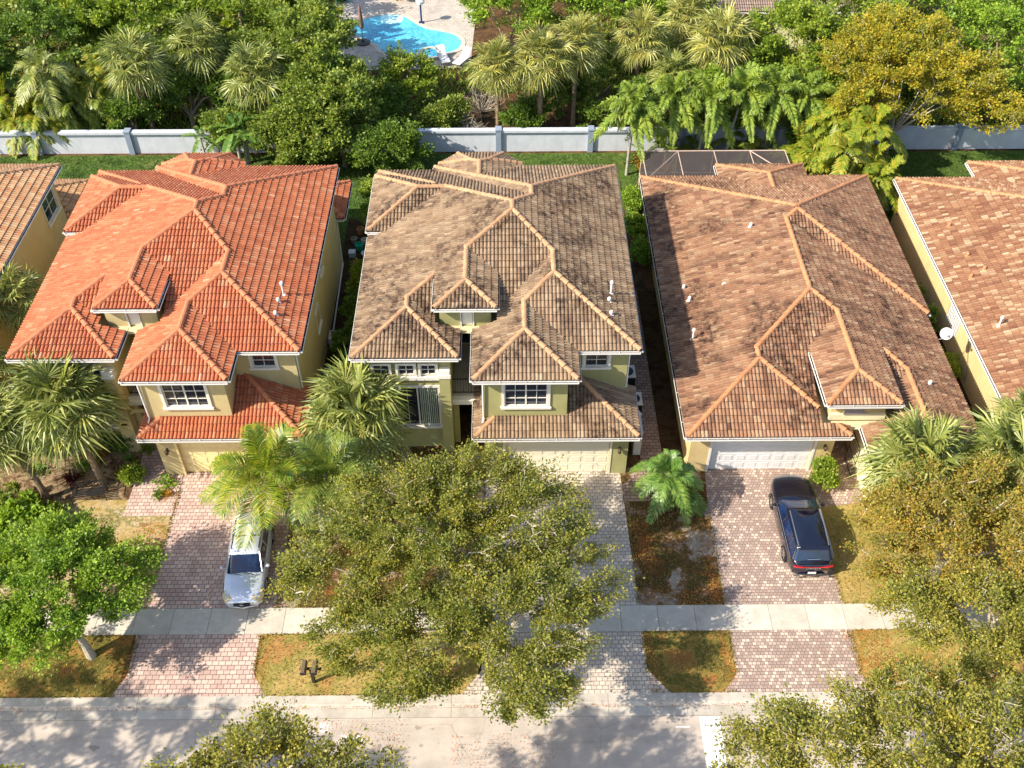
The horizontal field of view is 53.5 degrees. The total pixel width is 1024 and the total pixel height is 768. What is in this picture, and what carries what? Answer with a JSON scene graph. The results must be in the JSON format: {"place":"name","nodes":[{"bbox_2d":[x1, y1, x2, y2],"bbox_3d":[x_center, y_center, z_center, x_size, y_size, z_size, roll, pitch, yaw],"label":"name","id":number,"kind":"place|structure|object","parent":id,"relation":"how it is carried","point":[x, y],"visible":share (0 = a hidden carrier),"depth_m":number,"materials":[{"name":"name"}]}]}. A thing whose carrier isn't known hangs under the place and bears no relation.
{"place":"outdoors","nodes":[
{"label":"outdoors","id":0,"kind":"place"},
{"bbox_2d":[147,472,303,608],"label":"driveway","id":1,"kind":"structure","parent":0,"point":[192,574],"depth_m":44.38,"materials":[{"name":"pink brick"}]},
{"bbox_2d":[220,512,274,608],"bbox_3d":[-11.239,7.368,43.233,2.100,1.539,4.750,-2,45,-2],"label":"station wagon","id":2,"kind":"object","parent":1,"relation":"on","point":[246,576],"visible":0.77,"depth_m":42.44,"materials":[{"name":"silver metal"}]},
{"bbox_2d":[354,15,460,54],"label":"pool water","id":3,"kind":"structure","parent":0,"point":[411,36],"depth_m":78.77,"materials":[{"name":"liquid"}]},
{"bbox_2d":[0,150,970,256],"bbox_3d":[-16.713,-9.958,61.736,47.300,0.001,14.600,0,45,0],"label":"lawn","id":4,"kind":"structure","parent":0,"point":[553,162],"depth_m":66.24,"materials":[{"name":"plant"}]},
{"bbox_2d":[207,111,266,163],"bbox_3d":[-17.424,-15.737,64.997,3.725,3.614,3.976,-16,47,-15],"label":"banana plant","id":5,"kind":"object","parent":4,"relation":"on","point":[230,144],"visible":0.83,"depth_m":64.09,"materials":[{"name":"green plant"}]},
{"bbox_2d":[241,100,337,165],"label":"broadleaf tree","id":6,"kind":"object","parent":4,"relation":"on","point":[266,127],"visible":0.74,"depth_m":62.74,"materials":[{"name":"green plant"}]},
{"bbox_2d":[253,53,392,167],"bbox_3d":[-11.302,-17.386,64.720,8.615,6.421,7.904,-23,49,-21],"label":"broadleaf tree","id":7,"kind":"object","parent":4,"relation":"on","point":[311,95],"visible":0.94,"depth_m":62.79,"materials":[{"name":"green plant"}]},
{"bbox_2d":[344,113,436,172],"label":"broadleaf tree","id":8,"kind":"object","parent":4,"relation":"on","point":[396,139],"visible":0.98,"depth_m":63.03,"materials":[{"name":"green plant"}]},
{"bbox_2d":[348,151,642,473],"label":"house","id":9,"kind":"structure","parent":0,"point":[496,291],"depth_m":46.11,"materials":[{"name":"beige tile"}]},
{"bbox_2d":[375,385,442,428],"bbox_3d":[-4.779,1.036,46.772,3.240,2.770,0.210,0,45,0],"label":"window","id":10,"kind":"structure","parent":9,"relation":"in","point":[428,414],"depth_m":46.87,"materials":[{"name":"white paint"}]},
{"bbox_2d":[500,384,550,409],"bbox_3d":[0.609,0.473,44.366,2.240,1.650,0.210,0,45,0],"label":"window","id":11,"kind":"structure","parent":9,"relation":"in","point":[515,397],"depth_m":44.56,"materials":[{"name":"white paint"}]},
{"bbox_2d":[503,441,612,473],"bbox_3d":[2.076,3.321,46.754,4.960,2.300,0.230,0,45,0],"label":"garage door","id":12,"kind":"structure","parent":9,"relation":"in","point":[578,456],"depth_m":46.76,"materials":[{"name":"beige paint"}]},
{"bbox_2d":[0,714,1023,767],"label":"road","id":13,"kind":"structure","parent":0,"point":[606,742],"depth_m":38.34,"materials":[{"name":"asphalt"}]},
{"bbox_2d":[0,0,1023,720],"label":"ground","id":14,"kind":"structure","parent":0,"point":[642,276],"depth_m":70.62,"materials":[{"name":"soil"}]},
{"bbox_2d":[0,73,79,160],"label":"areca clump","id":15,"kind":"object","parent":14,"relation":"on","point":[25,120],"visible":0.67,"depth_m":65.99,"materials":[{"name":"green plant"}]},
{"bbox_2d":[0,163,89,432],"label":"house","id":16,"kind":"structure","parent":14,"relation":"on","point":[38,202],"depth_m":52.74,"materials":[{"name":"brown tile"}]},
{"bbox_2d":[11,45,89,130],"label":"feather palm","id":17,"kind":"object","parent":14,"relation":"on","point":[38,58],"visible":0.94,"depth_m":64.47,"materials":[{"name":"green plant"}]},
{"bbox_2d":[0,0,112,87],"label":"broadleaf tree","id":18,"kind":"object","parent":14,"relation":"on","point":[13,23],"visible":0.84,"depth_m":67.67,"materials":[{"name":"green plant"}]},
{"bbox_2d":[0,635,132,697],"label":"verge","id":19,"kind":"structure","parent":14,"relation":"on","point":[81,691],"depth_m":40.23,"materials":[{"name":"yellow plant"}]},
{"bbox_2d":[0,500,171,678],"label":"oak tree","id":20,"kind":"object","parent":19,"relation":"on","point":[30,561],"visible":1,"depth_m":38.23,"materials":[{"name":"green plant"}]},
{"bbox_2d":[0,434,142,499],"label":"planting bed","id":21,"kind":"object","parent":14,"relation":"on","point":[54,484],"visible":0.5,"depth_m":47.33,"materials":[{"name":"soil"}]},
{"bbox_2d":[0,379,50,501],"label":"fan palm","id":22,"kind":"object","parent":21,"relation":"on","point":[34,477],"visible":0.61,"depth_m":43.93,"materials":[{"name":"green plant"}]},
{"bbox_2d":[0,345,140,486],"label":"fan palm","id":23,"kind":"object","parent":21,"relation":"on","point":[35,383],"visible":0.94,"depth_m":43.76,"materials":[{"name":"green plant"}]},
{"bbox_2d":[0,499,177,609],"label":"front yard","id":24,"kind":"structure","parent":14,"relation":"on","point":[126,526],"depth_m":45.43,"materials":[{"name":"plant"}]},
{"bbox_2d":[0,488,49,537],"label":"shrub","id":25,"kind":"object","parent":24,"relation":"on","point":[11,508],"visible":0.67,"depth_m":44.37,"materials":[{"name":"green plant"}]},
{"bbox_2d":[47,73,132,129],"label":"areca clump","id":26,"kind":"object","parent":14,"relation":"on","point":[85,120],"visible":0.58,"depth_m":66.50,"materials":[{"name":"green plant"}]},
{"bbox_2d":[73,48,142,128],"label":"feather palm","id":27,"kind":"object","parent":14,"relation":"on","point":[91,68],"visible":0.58,"depth_m":66.23,"materials":[{"name":"green plant"}]},
{"bbox_2d":[25,0,201,76],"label":"broadleaf tree","id":28,"kind":"object","parent":14,"relation":"on","point":[93,13],"visible":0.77,"depth_m":67.82,"materials":[{"name":"green plant"}]},
{"bbox_2d":[92,83,167,129],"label":"bush","id":29,"kind":"object","parent":14,"relation":"on","point":[131,108],"visible":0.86,"depth_m":66.14,"materials":[{"name":"green plant"}]},
{"bbox_2d":[90,24,177,128],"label":"fan palm","id":30,"kind":"object","parent":14,"relation":"on","point":[133,44],"visible":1,"depth_m":64.11,"materials":[{"name":"green plant"}]},
{"bbox_2d":[123,443,183,515],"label":"footpath","id":31,"kind":"structure","parent":14,"relation":"on","point":[140,503],"depth_m":46.76,"materials":[{"name":"pink brick"}]},
{"bbox_2d":[4,151,352,474],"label":"house","id":32,"kind":"structure","parent":14,"relation":"on","point":[189,299],"depth_m":46.21,"materials":[{"name":"tile"}]},
{"bbox_2d":[156,385,214,409],"bbox_3d":[-14.291,0.499,44.365,2.240,1.650,0.210,0,45,0],"label":"window","id":33,"kind":"structure","parent":32,"relation":"in","point":[198,396],"depth_m":44.54,"materials":[{"name":"white paint"}]},
{"bbox_2d":[174,442,280,474],"bbox_3d":[-12.824,3.347,46.753,4.960,2.300,0.230,0,45,0],"label":"garage door","id":34,"kind":"structure","parent":32,"relation":"in","point":[197,457],"depth_m":46.63,"materials":[{"name":"yellow paint"}]},
{"bbox_2d":[75,22,289,107],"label":"broadleaf tree","id":35,"kind":"object","parent":14,"relation":"on","point":[241,32],"visible":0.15,"depth_m":67.58,"materials":[{"name":"green plant"}]},
{"bbox_2d":[111,634,264,696],"bbox_3d":[-12.628,11.202,40.479,6.010,0.001,2.750,0,45,0],"label":"driveway apron","id":36,"kind":"object","parent":14,"relation":"on","point":[192,663],"visible":1,"depth_m":40.40,"materials":[{"name":"pink brick"}]},
{"bbox_2d":[161,3,232,107],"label":"fan palm","id":37,"kind":"object","parent":14,"relation":"on","point":[190,25],"visible":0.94,"depth_m":65.51,"materials":[{"name":"green plant"}]},
{"bbox_2d":[154,57,281,128],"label":"broadleaf tree","id":38,"kind":"object","parent":14,"relation":"on","point":[183,87],"visible":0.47,"depth_m":66.47,"materials":[{"name":"green plant"}]},
{"bbox_2d":[194,47,296,150],"bbox_3d":[-16.624,-18.378,65.948,8.883,6.108,4.211,-27,51,-25],"label":"broadleaf tree","id":39,"kind":"object","parent":14,"relation":"on","point":[212,118],"visible":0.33,"depth_m":64.66,"materials":[{"name":"green plant"}]},
{"bbox_2d":[175,0,320,35],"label":"broadleaf tree","id":40,"kind":"object","parent":14,"relation":"on","point":[226,8],"visible":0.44,"depth_m":68.37,"materials":[{"name":"green plant"}]},
{"bbox_2d":[214,36,286,114],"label":"fan palm","id":41,"kind":"object","parent":14,"relation":"on","point":[236,60],"visible":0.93,"depth_m":63.75,"materials":[{"name":"green plant"}]},
{"bbox_2d":[141,692,409,767],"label":"oak tree","id":42,"kind":"object","parent":14,"relation":"on","point":[243,747],"visible":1,"depth_m":28.09,"materials":[{"name":"green plant"}]},
{"bbox_2d":[248,0,361,83],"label":"broadleaf tree","id":43,"kind":"object","parent":14,"relation":"on","point":[311,20],"visible":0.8,"depth_m":65.03,"materials":[{"name":"green plant"}]},
{"bbox_2d":[313,219,372,442],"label":"side yard","id":44,"kind":"structure","parent":14,"relation":"on","point":[352,226],"depth_m":58.02,"materials":[{"name":"plant"}]},
{"bbox_2d":[256,633,481,695],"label":"verge","id":45,"kind":"structure","parent":14,"relation":"on","point":[303,689],"depth_m":40.30,"materials":[{"name":"yellow plant"}]},
{"bbox_2d":[344,69,417,125],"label":"bush","id":46,"kind":"object","parent":14,"relation":"on","point":[394,102],"visible":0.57,"depth_m":66.75,"materials":[{"name":"green plant"}]},
{"bbox_2d":[278,445,485,607],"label":"front yard","id":47,"kind":"structure","parent":14,"relation":"on","point":[426,450],"depth_m":44.53,"materials":[{"name":"plant"}]},
{"bbox_2d":[199,419,345,553],"bbox_3d":[-9.980,4.526,42.770,6.110,6.251,6.028,0,45,0],"label":"coconut palm","id":48,"kind":"object","parent":47,"relation":"on","point":[269,459],"visible":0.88,"depth_m":41.22,"materials":[{"name":"green plant"}]},
{"bbox_2d":[269,427,391,550],"bbox_3d":[-7.667,4.501,42.870,5.433,6.138,5.662,0,45,0],"label":"coconut palm","id":49,"kind":"object","parent":47,"relation":"on","point":[332,452],"visible":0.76,"depth_m":41.60,"materials":[{"name":"green plant"}]},
{"bbox_2d":[295,342,417,475],"bbox_3d":[-7.171,1.407,45.633,5.951,6.620,5.630,0,45,0],"label":"fan palm","id":50,"kind":"object","parent":47,"relation":"on","point":[349,390],"visible":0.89,"depth_m":44.55,"materials":[{"name":"green plant"}]},
{"bbox_2d":[252,436,602,644],"bbox_3d":[-3.350,6.644,39.957,13.084,7.307,8.857,-29,52,-26],"label":"oak tree","id":51,"kind":"object","parent":47,"relation":"on","point":[446,528],"visible":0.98,"depth_m":38.41,"materials":[{"name":"green plant"}]},
{"bbox_2d":[294,0,475,69],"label":"pool deck","id":52,"kind":"structure","parent":14,"relation":"on","point":[443,14],"depth_m":81.39,"materials":[{"name":"concrete"}]},
{"bbox_2d":[370,40,443,115],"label":"broadleaf tree","id":53,"kind":"object","parent":14,"relation":"on","point":[402,62],"visible":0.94,"depth_m":68.02,"materials":[{"name":"green plant"}]},
{"bbox_2d":[411,92,473,127],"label":"bush","id":54,"kind":"object","parent":14,"relation":"on","point":[444,112],"visible":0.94,"depth_m":66.98,"materials":[{"name":"green plant"}]},
{"bbox_2d":[295,517,645,730],"bbox_3d":[-0.863,10.002,36.955,12.742,6.845,7.991,-16,47,-15],"label":"oak tree","id":55,"kind":"object","parent":14,"relation":"on","point":[458,617],"visible":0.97,"depth_m":35.66,"materials":[{"name":"green plant"}]},
{"bbox_2d":[464,34,524,125],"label":"fan palm","id":56,"kind":"object","parent":14,"relation":"on","point":[501,47],"visible":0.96,"depth_m":64.21,"materials":[{"name":"green plant"}]},
{"bbox_2d":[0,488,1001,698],"bbox_3d":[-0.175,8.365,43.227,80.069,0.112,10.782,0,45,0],"label":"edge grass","id":57,"kind":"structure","parent":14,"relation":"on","point":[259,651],"depth_m":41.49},
{"bbox_2d":[0,690,1023,720],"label":"kerb","id":58,"kind":"structure","parent":14,"relation":"on","point":[630,701],"depth_m":39.28,"materials":[{"name":"concrete"}]},
{"bbox_2d":[0,123,1023,154],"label":"boundary wall","id":59,"kind":"structure","parent":14,"relation":"on","point":[496,139],"depth_m":66.55,"materials":[{"name":"white paint"}]},
{"bbox_2d":[0,0,1023,129],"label":"undergrowth","id":60,"kind":"object","parent":14,"relation":"on","point":[467,84],"visible":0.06,"depth_m":74.06,"materials":[{"name":"green plant"}]},
{"bbox_2d":[0,485,1023,695],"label":"dry grass","id":61,"kind":"structure","parent":14,"relation":"on","point":[294,661],"depth_m":41.27,"materials":[{"name":"plant"}]},
{"bbox_2d":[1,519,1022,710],"bbox_3d":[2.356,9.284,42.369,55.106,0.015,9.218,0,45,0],"label":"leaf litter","id":62,"kind":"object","parent":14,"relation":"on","point":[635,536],"visible":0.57,"depth_m":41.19,"materials":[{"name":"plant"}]},
{"bbox_2d":[494,87,555,127],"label":"bush","id":63,"kind":"object","parent":14,"relation":"on","point":[522,112],"visible":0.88,"depth_m":66.86,"materials":[{"name":"green plant"}]},
{"bbox_2d":[458,0,604,48],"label":"broadleaf tree","id":64,"kind":"object","parent":14,"relation":"on","point":[533,10],"visible":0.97,"depth_m":70.29,"materials":[{"name":"green plant"}]},
{"bbox_2d":[505,19,581,126],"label":"fan palm","id":65,"kind":"object","parent":14,"relation":"on","point":[546,42],"visible":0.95,"depth_m":63.71,"materials":[{"name":"green plant"}]},
{"bbox_2d":[461,631,670,693],"bbox_3d":[2.086,11.107,40.550,8.220,0.001,2.750,0,45,0],"label":"driveway apron","id":66,"kind":"object","parent":14,"relation":"on","point":[615,667],"visible":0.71,"depth_m":40.38,"materials":[{"name":"grey brick"}]},
{"bbox_2d":[532,65,600,119],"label":"bush","id":67,"kind":"object","parent":14,"relation":"on","point":[566,99],"visible":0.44,"depth_m":68.20,"materials":[{"name":"green plant"}]},
{"bbox_2d":[547,9,610,126],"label":"fan palm","id":68,"kind":"object","parent":14,"relation":"on","point":[578,26],"visible":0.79,"depth_m":64.74,"materials":[{"name":"green plant"}]},
{"bbox_2d":[493,31,705,101],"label":"broadleaf tree","id":69,"kind":"object","parent":14,"relation":"on","point":[619,70],"visible":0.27,"depth_m":67.92,"materials":[{"name":"green plant"}]},
{"bbox_2d":[608,1,670,77],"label":"fan palm","id":70,"kind":"object","parent":14,"relation":"on","point":[642,21],"visible":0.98,"depth_m":65.24,"materials":[{"name":"green plant"}]},
{"bbox_2d":[622,291,661,500],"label":"footpath","id":71,"kind":"structure","parent":14,"relation":"on","point":[650,445],"depth_m":49.89,"materials":[{"name":"brick"}]},
{"bbox_2d":[575,0,730,58],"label":"broadleaf tree","id":72,"kind":"object","parent":14,"relation":"on","point":[618,6],"visible":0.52,"depth_m":70.80,"materials":[{"name":"green plant"}]},
{"bbox_2d":[637,291,683,460],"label":"side yard","id":73,"kind":"structure","parent":14,"relation":"on","point":[667,422],"depth_m":52.24,"materials":[{"name":"soil"}]},
{"bbox_2d":[620,468,725,604],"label":"front yard","id":74,"kind":"structure","parent":14,"relation":"on","point":[687,548],"depth_m":44.28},
{"bbox_2d":[628,448,703,527],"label":"christmas palm","id":75,"kind":"object","parent":74,"relation":"on","point":[670,466],"visible":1,"depth_m":44.13,"materials":[{"name":"green plant"}]},
{"bbox_2d":[659,0,710,53],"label":"fan palm","id":76,"kind":"object","parent":14,"relation":"on","point":[676,8],"visible":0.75,"depth_m":67.13,"materials":[{"name":"green plant"}]},
{"bbox_2d":[643,630,735,692],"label":"verge","id":77,"kind":"structure","parent":14,"relation":"on","point":[709,683],"depth_m":40.60,"materials":[{"name":"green plant"}]},
{"bbox_2d":[676,0,761,76],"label":"fan palm","id":78,"kind":"object","parent":14,"relation":"on","point":[702,49],"visible":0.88,"depth_m":64.64,"materials":[{"name":"green plant"}]},
{"bbox_2d":[725,630,866,691],"bbox_3d":[11.376,11.047,40.595,6.200,0.001,2.750,0,45,0],"label":"driveway apron","id":79,"kind":"object","parent":14,"relation":"on","point":[772,660],"visible":0.86,"depth_m":40.59,"materials":[{"name":"brick"}]},
{"bbox_2d":[710,0,904,119],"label":"broadleaf tree","id":80,"kind":"object","parent":14,"relation":"on","point":[796,15],"visible":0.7,"depth_m":65.06,"materials":[{"name":"green plant"}]},
{"bbox_2d":[639,162,986,509],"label":"house","id":81,"kind":"structure","parent":14,"relation":"on","point":[796,325],"depth_m":48.70,"materials":[{"name":"tile"}]},
{"bbox_2d":[705,441,817,471],"bbox_3d":[11.470,3.246,46.885,4.850,2.200,0.230,0,45,0],"label":"garage door","id":82,"kind":"structure","parent":81,"relation":"in","point":[722,454],"depth_m":46.98,"materials":[{"name":"white paint"}]},
{"bbox_2d":[701,644,1023,767],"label":"oak tree","id":83,"kind":"object","parent":14,"relation":"on","point":[957,708],"visible":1,"depth_m":29.16,"materials":[{"name":"green plant"}]},
{"bbox_2d":[820,491,1023,603],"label":"front yard","id":84,"kind":"structure","parent":14,"relation":"on","point":[837,561],"depth_m":44.27,"materials":[{"name":"yellow plant"}]},
{"bbox_2d":[845,402,978,534],"bbox_3d":[17.040,3.978,42.864,5.537,6.826,5.107,0,45,0],"label":"fan palm","id":85,"kind":"object","parent":84,"relation":"on","point":[914,433],"visible":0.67,"depth_m":41.77,"materials":[{"name":"green plant"}]},
{"bbox_2d":[839,443,1023,616],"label":"oak tree","id":86,"kind":"object","parent":84,"relation":"on","point":[967,539],"visible":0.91,"depth_m":39.35,"materials":[{"name":"yellow plant"}]},
{"bbox_2d":[952,404,1023,516],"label":"fan palm","id":87,"kind":"object","parent":84,"relation":"on","point":[1006,431],"visible":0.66,"depth_m":41.80,"materials":[{"name":"green plant"}]},
{"bbox_2d":[849,629,1023,690],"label":"verge","id":88,"kind":"structure","parent":14,"relation":"on","point":[893,635],"depth_m":40.94,"materials":[{"name":"yellow plant"}]},
{"bbox_2d":[857,551,1023,710],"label":"oak tree","id":89,"kind":"object","parent":88,"relation":"on","point":[928,598],"visible":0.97,"depth_m":36.57,"materials":[{"name":"green plant"}]},
{"bbox_2d":[888,0,1023,121],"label":"broadleaf tree","id":90,"kind":"object","parent":14,"relation":"on","point":[992,12],"visible":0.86,"depth_m":65.41,"materials":[{"name":"green plant"}]},
{"bbox_2d":[890,160,1023,475],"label":"house","id":91,"kind":"structure","parent":14,"relation":"on","point":[960,241],"depth_m":53.38,"materials":[{"name":"brown tile"}]},
{"bbox_2d":[43,603,1018,634],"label":"sidewalk","id":92,"kind":"structure","parent":0,"point":[630,618],"depth_m":41.91,"materials":[{"name":"concrete"}]},
{"bbox_2d":[482,471,638,605],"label":"driveway","id":93,"kind":"structure","parent":0,"point":[611,510],"depth_m":45.39,"materials":[{"name":"grey brick"}]},
{"bbox_2d":[705,441,861,603],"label":"driveway","id":94,"kind":"structure","parent":0,"point":[742,519],"depth_m":44.95,"materials":[{"name":"brick"}]},
{"bbox_2d":[768,474,833,576],"bbox_3d":[12.644,5.947,44.493,2.310,1.719,5.249,0,45,0],"label":"suv","id":95,"kind":"object","parent":94,"relation":"on","point":[794,505],"visible":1,"depth_m":43.49,"materials":[{"name":"blue paint"}]},
{"bbox_2d":[616,151,1023,219],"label":"lawn","id":96,"kind":"structure","parent":0,"point":[966,157],"depth_m":66.15,"materials":[{"name":"plant"}]},
{"bbox_2d":[588,80,672,175],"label":"foxtail palm","id":97,"kind":"object","parent":96,"relation":"on","point":[634,109],"visible":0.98,"depth_m":61.63,"materials":[{"name":"green plant"}]},
{"bbox_2d":[625,70,720,166],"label":"foxtail palm","id":98,"kind":"object","parent":96,"relation":"on","point":[665,89],"visible":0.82,"depth_m":61.99,"materials":[{"name":"green plant"}]},
{"bbox_2d":[645,133,715,175],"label":"areca clump","id":99,"kind":"object","parent":96,"relation":"on","point":[686,161],"visible":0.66,"depth_m":65.23,"materials":[{"name":"green plant"}]},
{"bbox_2d":[660,71,754,169],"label":"foxtail palm","id":100,"kind":"object","parent":96,"relation":"on","point":[717,90],"visible":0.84,"depth_m":61.82,"materials":[{"name":"green plant"}]},
{"bbox_2d":[700,60,786,163],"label":"foxtail palm","id":101,"kind":"object","parent":96,"relation":"on","point":[745,78],"visible":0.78,"depth_m":61.99,"materials":[{"name":"green plant"}]},
{"bbox_2d":[728,64,810,161],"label":"foxtail palm","id":102,"kind":"object","parent":96,"relation":"on","point":[783,84],"visible":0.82,"depth_m":62.10,"materials":[{"name":"green plant"}]},
{"bbox_2d":[755,71,836,144],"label":"foxtail palm","id":103,"kind":"object","parent":96,"relation":"on","point":[805,101],"visible":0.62,"depth_m":62.49,"materials":[{"name":"green plant"}]},
{"bbox_2d":[770,85,907,182],"bbox_3d":[20.181,-14.526,62.436,8.277,6.724,8.440,0,45,0],"label":"areca clump","id":104,"kind":"object","parent":96,"relation":"on","point":[828,145],"visible":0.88,"depth_m":60.98,"materials":[{"name":"green plant"}]},
{"bbox_2d":[854,155,905,214],"bbox_3d":[22.022,-11.655,60.968,4.924,4.357,3.908,0,45,0],"label":"areca clump","id":105,"kind":"object","parent":96,"relation":"on","point":[886,183],"visible":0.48,"depth_m":59.87,"materials":[{"name":"green plant"}]},
{"bbox_2d":[813,0,1023,156],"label":"broadleaf tree","id":106,"kind":"object","parent":96,"relation":"on","point":[884,41],"visible":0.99,"depth_m":61.55,"materials":[{"name":"yellow plant"}]},
{"label":"side yard","id":107,"kind":"structure","parent":0,"visible":0},
{"bbox_2d":[0,259,44,337],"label":"fan palm","id":108,"kind":"object","parent":107,"relation":"on","point":[16,315],"visible":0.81,"depth_m":48.25,"materials":[{"name":"green plant"}]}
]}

